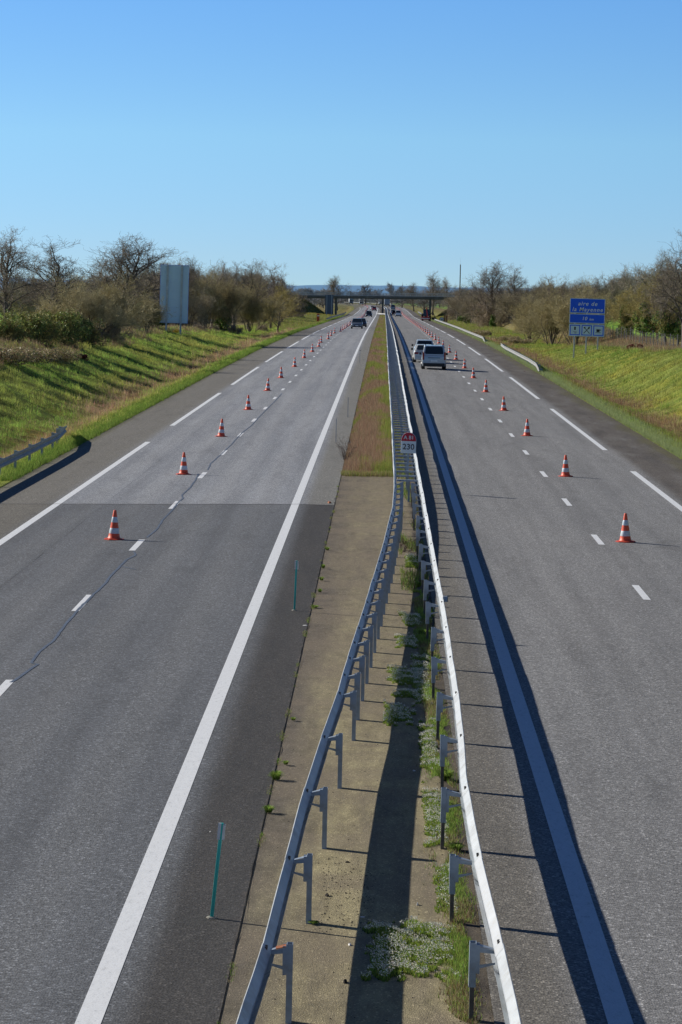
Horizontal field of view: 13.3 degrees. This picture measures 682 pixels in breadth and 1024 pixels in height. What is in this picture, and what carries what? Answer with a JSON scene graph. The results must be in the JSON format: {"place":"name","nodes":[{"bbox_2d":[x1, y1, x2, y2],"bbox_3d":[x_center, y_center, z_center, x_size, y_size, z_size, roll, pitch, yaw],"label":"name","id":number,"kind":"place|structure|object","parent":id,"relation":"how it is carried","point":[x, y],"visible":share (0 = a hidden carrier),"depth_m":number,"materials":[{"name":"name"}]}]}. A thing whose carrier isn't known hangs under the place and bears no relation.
{"place":"outdoors","nodes":[
{"label":"outdoors","id":0,"kind":"place"},
{"bbox_2d":[0,315,344,480],"bbox_3d":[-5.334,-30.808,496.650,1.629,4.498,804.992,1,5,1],"label":"verge grass","id":1,"kind":"structure","parent":0,"point":[46,457],"depth_m":135.65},
{"bbox_2d":[0,303,379,1023],"bbox_3d":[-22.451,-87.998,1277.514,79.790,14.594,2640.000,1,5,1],"label":"road","id":2,"kind":"structure","parent":0,"point":[104,703],"depth_m":49.65,"materials":[{"name":"asphalt"}]},
{"bbox_2d":[0,519,37,544],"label":"shoulder line","id":3,"kind":"object","parent":2,"relation":"on","point":[15,531],"visible":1,"depth_m":76.14,"materials":[{"name":"white paint"}]},
{"bbox_2d":[104,510,123,539],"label":"traffic cone","id":4,"kind":"object","parent":2,"relation":"on","point":[114,534],"visible":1,"depth_m":73.70,"materials":[{"name":"plastic"}]},
{"bbox_2d":[10,393,281,681],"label":"crack sealing","id":5,"kind":"object","parent":2,"relation":"on","point":[69,619],"visible":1,"depth_m":62.82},
{"bbox_2d":[0,308,368,695],"bbox_3d":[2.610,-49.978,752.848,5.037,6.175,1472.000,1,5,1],"label":"lane line","id":6,"kind":"object","parent":2,"relation":"on","point":[5,685],"visible":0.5,"depth_m":71.30,"materials":[{"name":"white paint"}]},
{"bbox_2d":[32,310,359,518],"bbox_3d":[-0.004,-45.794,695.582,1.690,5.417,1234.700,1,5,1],"label":"shoulder line","id":7,"kind":"object","parent":2,"relation":"on","point":[67,496],"visible":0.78,"depth_m":104.48,"materials":[{"name":"white paint"}]},
{"bbox_2d":[206,823,225,918],"bbox_3d":[-1.275,3.681,29.993,0.110,1.000,0.110,6,6,0],"label":"delineator","id":8,"kind":"object","parent":2,"relation":"on","point":[221,832],"visible":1,"depth_m":29.97,"materials":[{"name":"teal plastic"}]},
{"bbox_2d":[75,309,377,1023],"bbox_3d":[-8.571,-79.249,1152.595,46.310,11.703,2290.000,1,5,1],"label":"edge line","id":9,"kind":"object","parent":2,"relation":"on","point":[99,993],"visible":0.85,"depth_m":36.31,"materials":[{"name":"white paint"}]},
{"bbox_2d":[0,278,534,294],"bbox_3d":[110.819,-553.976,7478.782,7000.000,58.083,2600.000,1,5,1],"label":"hills","id":10,"kind":"structure","parent":0,"point":[322,287],"depth_m":7024.93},
{"bbox_2d":[0,299,681,1023],"bbox_3d":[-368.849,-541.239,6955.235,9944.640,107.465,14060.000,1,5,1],"label":"ground","id":11,"kind":"structure","parent":0,"point":[346,309],"depth_m":183.67,"materials":[{"name":"plant"}]},
{"bbox_2d":[0,313,31,343],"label":"bush","id":12,"kind":"object","parent":11,"relation":"on","point":[9,330],"visible":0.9,"depth_m":181.73,"materials":[{"name":"green plant"}]},
{"bbox_2d":[0,346,39,366],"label":"bramble","id":13,"kind":"object","parent":11,"relation":"on","point":[16,355],"visible":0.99,"depth_m":159.27,"materials":[{"name":"brown plant"}]},
{"bbox_2d":[2,346,60,364],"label":"bramble","id":14,"kind":"object","parent":11,"relation":"on","point":[43,355],"visible":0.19,"depth_m":168.15,"materials":[{"name":"brown plant"}]},
{"bbox_2d":[0,426,66,474],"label":"guardrail","id":15,"kind":"object","parent":11,"relation":"on","point":[29,450],"visible":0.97,"depth_m":104.58,"materials":[{"name":"metal"}]},
{"bbox_2d":[0,225,67,318],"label":"bare tree","id":16,"kind":"object","parent":11,"relation":"on","point":[5,274],"visible":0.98,"depth_m":214.46,"materials":[{"name":"brown plant"}]},
{"bbox_2d":[0,305,69,349],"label":"bush","id":17,"kind":"object","parent":11,"relation":"on","point":[40,331],"visible":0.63,"depth_m":189.41,"materials":[{"name":"green plant"}]},
{"bbox_2d":[1,269,76,316],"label":"bare tree","id":18,"kind":"object","parent":11,"relation":"on","point":[18,308],"visible":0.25,"depth_m":371.84,"materials":[{"name":"brown plant"}]},
{"bbox_2d":[8,235,98,311],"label":"bare tree","id":19,"kind":"object","parent":11,"relation":"on","point":[50,265],"visible":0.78,"depth_m":261.38,"materials":[{"name":"brown plant"}]},
{"bbox_2d":[36,347,82,363],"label":"bramble","id":20,"kind":"object","parent":11,"relation":"on","point":[65,357],"visible":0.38,"depth_m":177.64,"materials":[{"name":"brown plant"}]},
{"bbox_2d":[38,303,85,348],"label":"bush","id":21,"kind":"object","parent":11,"relation":"on","point":[71,321],"visible":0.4,"depth_m":199.05,"materials":[{"name":"green plant"}]},
{"bbox_2d":[63,314,113,349],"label":"bush","id":22,"kind":"object","parent":11,"relation":"on","point":[86,333],"visible":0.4,"depth_m":211.35,"materials":[{"name":"green plant"}]},
{"bbox_2d":[33,268,162,344],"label":"bush","id":23,"kind":"object","parent":11,"relation":"on","point":[84,306],"visible":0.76,"depth_m":230.84,"materials":[{"name":"brown plant"}]},
{"bbox_2d":[0,324,228,368],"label":"dry crest grass","id":24,"kind":"structure","parent":11,"relation":"on","point":[33,344],"depth_m":226.64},
{"bbox_2d":[92,318,136,340],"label":"bush","id":25,"kind":"object","parent":11,"relation":"on","point":[113,331],"visible":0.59,"depth_m":231.50,"materials":[{"name":"plant"}]},
{"bbox_2d":[86,260,159,336],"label":"bush","id":26,"kind":"object","parent":11,"relation":"on","point":[110,289],"visible":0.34,"depth_m":245.30,"materials":[{"name":"brown plant"}]},
{"bbox_2d":[70,231,208,307],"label":"bare tree","id":27,"kind":"object","parent":11,"relation":"on","point":[128,255],"visible":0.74,"depth_m":297.79,"materials":[{"name":"brown plant"}]},
{"bbox_2d":[123,286,175,332],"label":"bush","id":28,"kind":"object","parent":11,"relation":"on","point":[158,314],"visible":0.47,"depth_m":274.38,"materials":[{"name":"brown plant"}]},
{"bbox_2d":[0,325,301,480],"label":"bank grass","id":29,"kind":"structure","parent":11,"relation":"on","point":[182,374],"depth_m":180.58,"materials":[{"name":"plant"}]},
{"bbox_2d":[159,265,188,333],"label":"direction sign","id":30,"kind":"object","parent":11,"relation":"on","point":[174,285],"visible":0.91,"depth_m":293.43,"materials":[{"name":"metal"}]},
{"bbox_2d":[157,285,219,328],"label":"bush","id":31,"kind":"object","parent":11,"relation":"on","point":[201,307],"visible":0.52,"depth_m":348.40,"materials":[{"name":"brown plant"}]},
{"bbox_2d":[158,257,224,325],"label":"bare tree","id":32,"kind":"object","parent":11,"relation":"on","point":[191,271],"visible":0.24,"depth_m":389.07,"materials":[{"name":"brown plant"}]},
{"bbox_2d":[188,262,229,327],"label":"bush","id":33,"kind":"object","parent":11,"relation":"on","point":[209,291],"visible":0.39,"depth_m":373.34,"materials":[{"name":"brown plant"}]},
{"bbox_2d":[190,261,253,331],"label":"bush","id":34,"kind":"object","parent":11,"relation":"on","point":[232,298],"visible":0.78,"depth_m":376.74,"materials":[{"name":"brown plant"}]},
{"bbox_2d":[195,260,248,324],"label":"bare tree","id":35,"kind":"object","parent":11,"relation":"on","point":[225,271],"visible":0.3,"depth_m":399.00,"materials":[{"name":"brown plant"}]},
{"bbox_2d":[210,259,271,303],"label":"bare tree","id":36,"kind":"object","parent":11,"relation":"on","point":[266,277],"visible":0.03,"depth_m":643.49,"materials":[{"name":"brown plant"}]},
{"bbox_2d":[222,262,262,328],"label":"bare tree","id":37,"kind":"object","parent":11,"relation":"on","point":[235,273],"visible":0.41,"depth_m":438.60,"materials":[{"name":"brown plant"}]},
{"bbox_2d":[235,258,272,328],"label":"bare tree","id":38,"kind":"object","parent":11,"relation":"on","point":[251,279],"visible":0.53,"depth_m":439.04,"materials":[{"name":"grey plant"}]},
{"bbox_2d":[230,267,288,331],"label":"bush","id":39,"kind":"object","parent":11,"relation":"on","point":[250,313],"visible":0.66,"depth_m":408.61,"materials":[{"name":"brown plant"}]},
{"bbox_2d":[255,263,283,327],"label":"bare tree","id":40,"kind":"object","parent":11,"relation":"on","point":[273,279],"visible":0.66,"depth_m":468.12,"materials":[{"name":"grey plant"}]},
{"bbox_2d":[251,282,300,332],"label":"bare tree","id":41,"kind":"object","parent":11,"relation":"on","point":[284,296],"visible":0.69,"depth_m":419.47,"materials":[{"name":"brown plant"}]},
{"bbox_2d":[264,273,305,321],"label":"bare tree","id":42,"kind":"object","parent":11,"relation":"on","point":[295,291],"visible":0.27,"depth_m":559.09,"materials":[{"name":"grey plant"}]},
{"bbox_2d":[251,314,340,328],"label":"rough grass","id":43,"kind":"structure","parent":11,"relation":"on","point":[296,322],"depth_m":592.33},
{"bbox_2d":[284,287,307,317],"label":"bush","id":44,"kind":"object","parent":11,"relation":"on","point":[299,312],"visible":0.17,"depth_m":716.98,"materials":[{"name":"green plant"}]},
{"bbox_2d":[325,295,332,314],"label":"direction sign","id":45,"kind":"object","parent":11,"relation":"on","point":[328,303],"visible":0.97,"depth_m":897.84,"materials":[{"name":"metal"}]},
{"bbox_2d":[320,275,352,310],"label":"bare tree","id":46,"kind":"object","parent":11,"relation":"on","point":[332,287],"visible":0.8,"depth_m":1125.98,"materials":[{"name":"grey plant"}]},
{"bbox_2d":[218,476,493,1023],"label":"median strip","id":47,"kind":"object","parent":11,"relation":"on","point":[381,829],"visible":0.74,"depth_m":35.27,"materials":[{"name":"concrete"}]},
{"bbox_2d":[217,485,338,1023],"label":"crack grass","id":48,"kind":"structure","parent":47,"relation":"on","point":[280,758],"depth_m":42.32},
{"bbox_2d":[269,608,490,1022],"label":"dirt crumbs","id":49,"kind":"object","parent":47,"relation":"on","point":[365,875],"visible":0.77,"depth_m":31.84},
{"bbox_2d":[382,699,416,725],"bbox_3d":[0.889,3.033,44.523,0.534,0.096,2.494,1,5,1],"label":"flower patch","id":50,"kind":"object","parent":47,"relation":"on","point":[391,715],"visible":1,"depth_m":44.24,"materials":[{"name":"green plant"}]},
{"bbox_2d":[386,664,424,686],"bbox_3d":[1.085,2.698,48.754,0.690,0.102,2.416,1,5,1],"label":"flower patch","id":51,"kind":"object","parent":47,"relation":"on","point":[399,676],"visible":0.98,"depth_m":48.54,"materials":[{"name":"green plant"}]},
{"bbox_2d":[391,688,419,697],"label":"flower patch","id":52,"kind":"object","parent":47,"relation":"on","point":[406,693],"visible":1,"depth_m":46.51,"materials":[{"name":"green plant"}]},
{"bbox_2d":[394,632,417,648],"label":"flower patch","id":53,"kind":"object","parent":47,"relation":"on","point":[405,640],"visible":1,"depth_m":53.30,"materials":[{"name":"green plant"}]},
{"bbox_2d":[401,432,415,489],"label":"kilometre sign","id":54,"kind":"object","parent":47,"relation":"on","point":[408,442],"visible":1,"depth_m":91.50,"materials":[{"name":"metal"}]},
{"bbox_2d":[398,609,420,627],"bbox_3d":[1.376,2.050,57.023,0.426,0.097,2.625,1,5,-2],"label":"flower patch","id":55,"kind":"object","parent":47,"relation":"on","point":[409,620],"visible":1,"depth_m":56.75,"materials":[{"name":"green plant"}]},
{"bbox_2d":[390,369,429,590],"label":"weeds","id":56,"kind":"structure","parent":47,"relation":"on","point":[405,580],"depth_m":72.08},
{"bbox_2d":[360,916,460,982],"bbox_3d":[0.682,4.266,28.807,0.979,0.117,2.731,1,5,1],"label":"flower patch","id":57,"kind":"object","parent":47,"relation":"on","point":[388,960],"visible":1,"depth_m":28.63,"materials":[{"name":"green plant"}]},
{"bbox_2d":[404,553,418,568],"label":"flower patch","id":58,"kind":"object","parent":47,"relation":"on","point":[411,560],"visible":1,"depth_m":68.11,"materials":[{"name":"green plant"}]},
{"bbox_2d":[410,652,432,710],"bbox_3d":[1.331,2.748,48.259,0.356,0.092,7.215,1,5,1],"label":"flower patch","id":59,"kind":"object","parent":47,"relation":"on","point":[418,665],"visible":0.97,"depth_m":48.47,"materials":[{"name":"green plant"}]},
{"bbox_2d":[416,717,439,771],"bbox_3d":[1.247,3.264,41.627,0.330,0.108,4.638,1,5,1],"label":"flower patch","id":60,"kind":"object","parent":47,"relation":"on","point":[430,746],"visible":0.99,"depth_m":41.30,"materials":[{"name":"green plant"}]},
{"bbox_2d":[420,780,448,847],"bbox_3d":[1.158,3.680,36.290,0.346,0.120,4.490,1,5,1],"label":"flower patch","id":61,"kind":"object","parent":47,"relation":"on","point":[430,805],"visible":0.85,"depth_m":35.84,"materials":[{"name":"green plant"}]},
{"bbox_2d":[431,851,457,914],"bbox_3d":[1.127,4.038,32.002,0.287,0.084,3.194,1,5,1],"label":"flower patch","id":62,"kind":"object","parent":47,"relation":"on","point":[439,897],"visible":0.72,"depth_m":31.55,"materials":[{"name":"green plant"}]},
{"bbox_2d":[408,589,485,1023],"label":"verge weeds","id":63,"kind":"object","parent":47,"relation":"on","point":[459,997],"visible":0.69,"depth_m":32.03,"materials":[{"name":"green plant"}]},
{"bbox_2d":[292,292,454,314],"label":"road bridge","id":64,"kind":"structure","parent":11,"relation":"on","point":[371,296],"depth_m":923.49,"materials":[{"name":"concrete"}]},
{"bbox_2d":[400,283,427,310],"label":"bare tree","id":65,"kind":"object","parent":11,"relation":"on","point":[411,288],"visible":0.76,"depth_m":1145.73,"materials":[{"name":"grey plant"}]},
{"bbox_2d":[416,271,444,314],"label":"bare tree","id":66,"kind":"object","parent":11,"relation":"on","point":[433,289],"visible":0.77,"depth_m":996.51,"materials":[{"name":"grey plant"}]},
{"bbox_2d":[436,277,467,308],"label":"bare tree","id":67,"kind":"object","parent":11,"relation":"on","point":[445,285],"visible":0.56,"depth_m":1016.60,"materials":[{"name":"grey plant"}]},
{"bbox_2d":[442,289,484,323],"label":"bush","id":68,"kind":"object","parent":11,"relation":"on","point":[453,302],"visible":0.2,"depth_m":638.54,"materials":[{"name":"brown plant"}]},
{"bbox_2d":[431,316,515,333],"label":"rough grass","id":69,"kind":"structure","parent":11,"relation":"on","point":[470,327],"depth_m":545.80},
{"bbox_2d":[455,288,493,323],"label":"bush","id":70,"kind":"object","parent":11,"relation":"on","point":[465,307],"visible":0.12,"depth_m":615.76,"materials":[{"name":"brown plant"}]},
{"bbox_2d":[453,260,522,315],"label":"bare tree","id":71,"kind":"object","parent":11,"relation":"on","point":[492,291],"visible":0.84,"depth_m":556.42,"materials":[{"name":"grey plant"}]},
{"bbox_2d":[468,295,513,326],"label":"bush","id":72,"kind":"object","parent":11,"relation":"on","point":[484,318],"visible":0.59,"depth_m":557.07,"materials":[{"name":"brown plant"}]},
{"bbox_2d":[497,264,530,313],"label":"bare tree","id":73,"kind":"object","parent":11,"relation":"on","point":[517,276],"visible":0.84,"depth_m":557.37,"materials":[{"name":"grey plant"}]},
{"bbox_2d":[487,284,552,322],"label":"bush","id":74,"kind":"object","parent":11,"relation":"on","point":[506,300],"visible":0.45,"depth_m":517.59,"materials":[{"name":"brown plant"}]},
{"bbox_2d":[501,344,542,371],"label":"guardrail","id":75,"kind":"object","parent":11,"relation":"on","point":[525,358],"visible":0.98,"depth_m":250.97,"materials":[{"name":"metal"}]},
{"bbox_2d":[507,285,562,343],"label":"bush","id":76,"kind":"object","parent":11,"relation":"on","point":[525,315],"visible":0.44,"depth_m":373.37,"materials":[{"name":"brown plant"}]},
{"bbox_2d":[504,275,578,344],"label":"bush","id":77,"kind":"object","parent":11,"relation":"on","point":[541,317],"visible":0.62,"depth_m":343.65,"materials":[{"name":"brown plant"}]},
{"bbox_2d":[469,331,681,447],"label":"bank grass","id":78,"kind":"structure","parent":11,"relation":"on","point":[601,396],"depth_m":205.87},
{"bbox_2d":[538,275,615,344],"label":"bush","id":79,"kind":"object","parent":11,"relation":"on","point":[564,316],"visible":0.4,"depth_m":328.32,"materials":[{"name":"brown plant"}]},
{"bbox_2d":[569,298,604,357],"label":"services sign","id":80,"kind":"object","parent":11,"relation":"on","point":[595,318],"visible":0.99,"depth_m":264.14,"materials":[{"name":"metal"}]},
{"bbox_2d":[560,279,619,336],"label":"bush","id":81,"kind":"object","parent":11,"relation":"on","point":[606,306],"visible":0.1,"depth_m":348.73,"materials":[{"name":"brown plant"}]},
{"bbox_2d":[578,277,619,318],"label":"bare tree","id":82,"kind":"object","parent":11,"relation":"on","point":[597,287],"visible":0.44,"depth_m":388.68,"materials":[{"name":"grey plant"}]},
{"bbox_2d":[531,328,680,351],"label":"dry crest grass","id":83,"kind":"structure","parent":11,"relation":"on","point":[614,341],"depth_m":309.00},
{"bbox_2d":[604,274,623,318],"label":"bare tree","id":84,"kind":"object","parent":11,"relation":"on","point":[613,289],"visible":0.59,"depth_m":497.78,"materials":[{"name":"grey plant"}]},
{"bbox_2d":[592,263,651,313],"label":"bare tree","id":85,"kind":"object","parent":11,"relation":"on","point":[621,278],"visible":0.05,"depth_m":515.82,"materials":[{"name":"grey plant"}]},
{"bbox_2d":[605,268,642,302],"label":"bare tree","id":86,"kind":"object","parent":11,"relation":"on","point":[623,282],"visible":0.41,"depth_m":501.90,"materials":[{"name":"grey plant"}]},
{"bbox_2d":[607,287,647,336],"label":"bare tree","id":87,"kind":"object","parent":11,"relation":"on","point":[624,319],"visible":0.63,"depth_m":333.56,"materials":[{"name":"brown plant"}]},
{"bbox_2d":[607,283,655,336],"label":"bare tree","id":88,"kind":"object","parent":11,"relation":"on","point":[633,297],"visible":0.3,"depth_m":323.97,"materials":[{"name":"brown plant"}]},
{"bbox_2d":[604,326,680,346],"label":"wire fence","id":89,"kind":"object","parent":11,"relation":"on","point":[635,336],"visible":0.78,"depth_m":293.70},
{"bbox_2d":[612,250,678,330],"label":"bare tree","id":90,"kind":"object","parent":11,"relation":"on","point":[661,264],"visible":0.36,"depth_m":377.18,"materials":[{"name":"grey plant"}]},
{"bbox_2d":[616,269,681,339],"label":"tree","id":91,"kind":"object","parent":11,"relation":"on","point":[644,322],"visible":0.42,"depth_m":313.04,"materials":[{"name":"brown plant"}]},
{"bbox_2d":[621,253,681,300],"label":"bare tree","id":92,"kind":"object","parent":11,"relation":"on","point":[643,277],"visible":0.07,"depth_m":450.31,"materials":[{"name":"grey plant"}]},
{"bbox_2d":[635,264,681,341],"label":"bare tree","id":93,"kind":"object","parent":11,"relation":"on","point":[658,298],"visible":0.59,"depth_m":298.54,"materials":[{"name":"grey plant"}]},
{"bbox_2d":[640,288,681,344],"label":"bare tree","id":94,"kind":"object","parent":11,"relation":"on","point":[672,328],"visible":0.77,"depth_m":298.07,"materials":[{"name":"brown plant"}]},
{"bbox_2d":[645,230,681,347],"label":"bare tree","id":95,"kind":"object","parent":11,"relation":"on","point":[673,276],"visible":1,"depth_m":236.43,"materials":[{"name":"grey plant"}]},
{"bbox_2d":[0,0,681,289],"label":"sky","id":96,"kind":"structure","parent":0,"point":[357,142],"materials":[{"name":"blue"}]},
{"bbox_2d":[342,303,412,476],"bbox_3d":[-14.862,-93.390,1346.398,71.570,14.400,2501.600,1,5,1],"label":"median soil","id":97,"kind":"structure","parent":0,"point":[379,307],"depth_m":136.68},
{"bbox_2d":[236,308,403,1023],"bbox_3d":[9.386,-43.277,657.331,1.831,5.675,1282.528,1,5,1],"label":"guardrail","id":98,"kind":"object","parent":97,"relation":"on","point":[252,999],"visible":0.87,"depth_m":36.30,"materials":[{"name":"metal"}]},
{"bbox_2d":[341,469,393,476],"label":"grass edging","id":99,"kind":"object","parent":97,"relation":"on","point":[357,473],"depth_m":98.60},
{"bbox_2d":[343,329,395,475],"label":"dry grass","id":100,"kind":"structure","parent":97,"relation":"on","point":[371,433],"depth_m":133.72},
{"bbox_2d":[384,306,521,1023],"bbox_3d":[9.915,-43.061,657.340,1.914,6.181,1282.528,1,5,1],"label":"guardrail","id":101,"kind":"object","parent":97,"relation":"on","point":[495,949],"visible":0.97,"depth_m":37.26,"materials":[{"name":"metal"}]},
{"bbox_2d":[343,303,681,1023],"bbox_3d":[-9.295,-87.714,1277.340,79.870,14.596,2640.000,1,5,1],"label":"road","id":102,"kind":"structure","parent":0,"point":[593,639],"depth_m":51.82,"materials":[{"name":"asphalt"}]},
{"bbox_2d":[411,344,430,361],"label":"car","id":103,"kind":"object","parent":102,"relation":"on","point":[417,350],"visible":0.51,"depth_m":239.37,"materials":[{"name":"silver metal"}]},
{"bbox_2d":[419,344,447,369],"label":"van","id":104,"kind":"object","parent":102,"relation":"on","point":[433,355],"visible":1,"depth_m":220.71,"materials":[{"name":"silver metal"}]},
{"bbox_2d":[375,305,632,1023],"bbox_3d":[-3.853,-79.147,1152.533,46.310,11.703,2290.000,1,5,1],"label":"edge line","id":105,"kind":"object","parent":102,"relation":"on","point":[613,1001],"visible":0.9,"depth_m":36.83,"materials":[{"name":"white paint"}]},
{"bbox_2d":[415,326,650,599],"bbox_3d":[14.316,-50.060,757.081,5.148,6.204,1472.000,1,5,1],"label":"lane line","id":106,"kind":"object","parent":102,"relation":"on","point":[641,592],"visible":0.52,"depth_m":77.39,"materials":[{"name":"white paint"}]},
{"bbox_2d":[407,311,681,510],"bbox_3d":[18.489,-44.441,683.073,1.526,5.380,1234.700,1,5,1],"label":"shoulder line","id":107,"kind":"object","parent":102,"relation":"on","point":[660,492],"visible":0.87,"depth_m":126.45,"materials":[{"name":"white paint"}]},
{"bbox_2d":[615,513,634,542],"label":"traffic cone","id":108,"kind":"object","parent":102,"relation":"on","point":[625,536],"visible":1,"depth_m":76.02,"materials":[{"name":"plastic"}]},
{"bbox_2d":[431,320,681,458],"bbox_3d":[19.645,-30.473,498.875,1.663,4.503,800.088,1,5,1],"label":"verge grass","id":109,"kind":"structure","parent":0,"point":[653,438],"depth_m":161.98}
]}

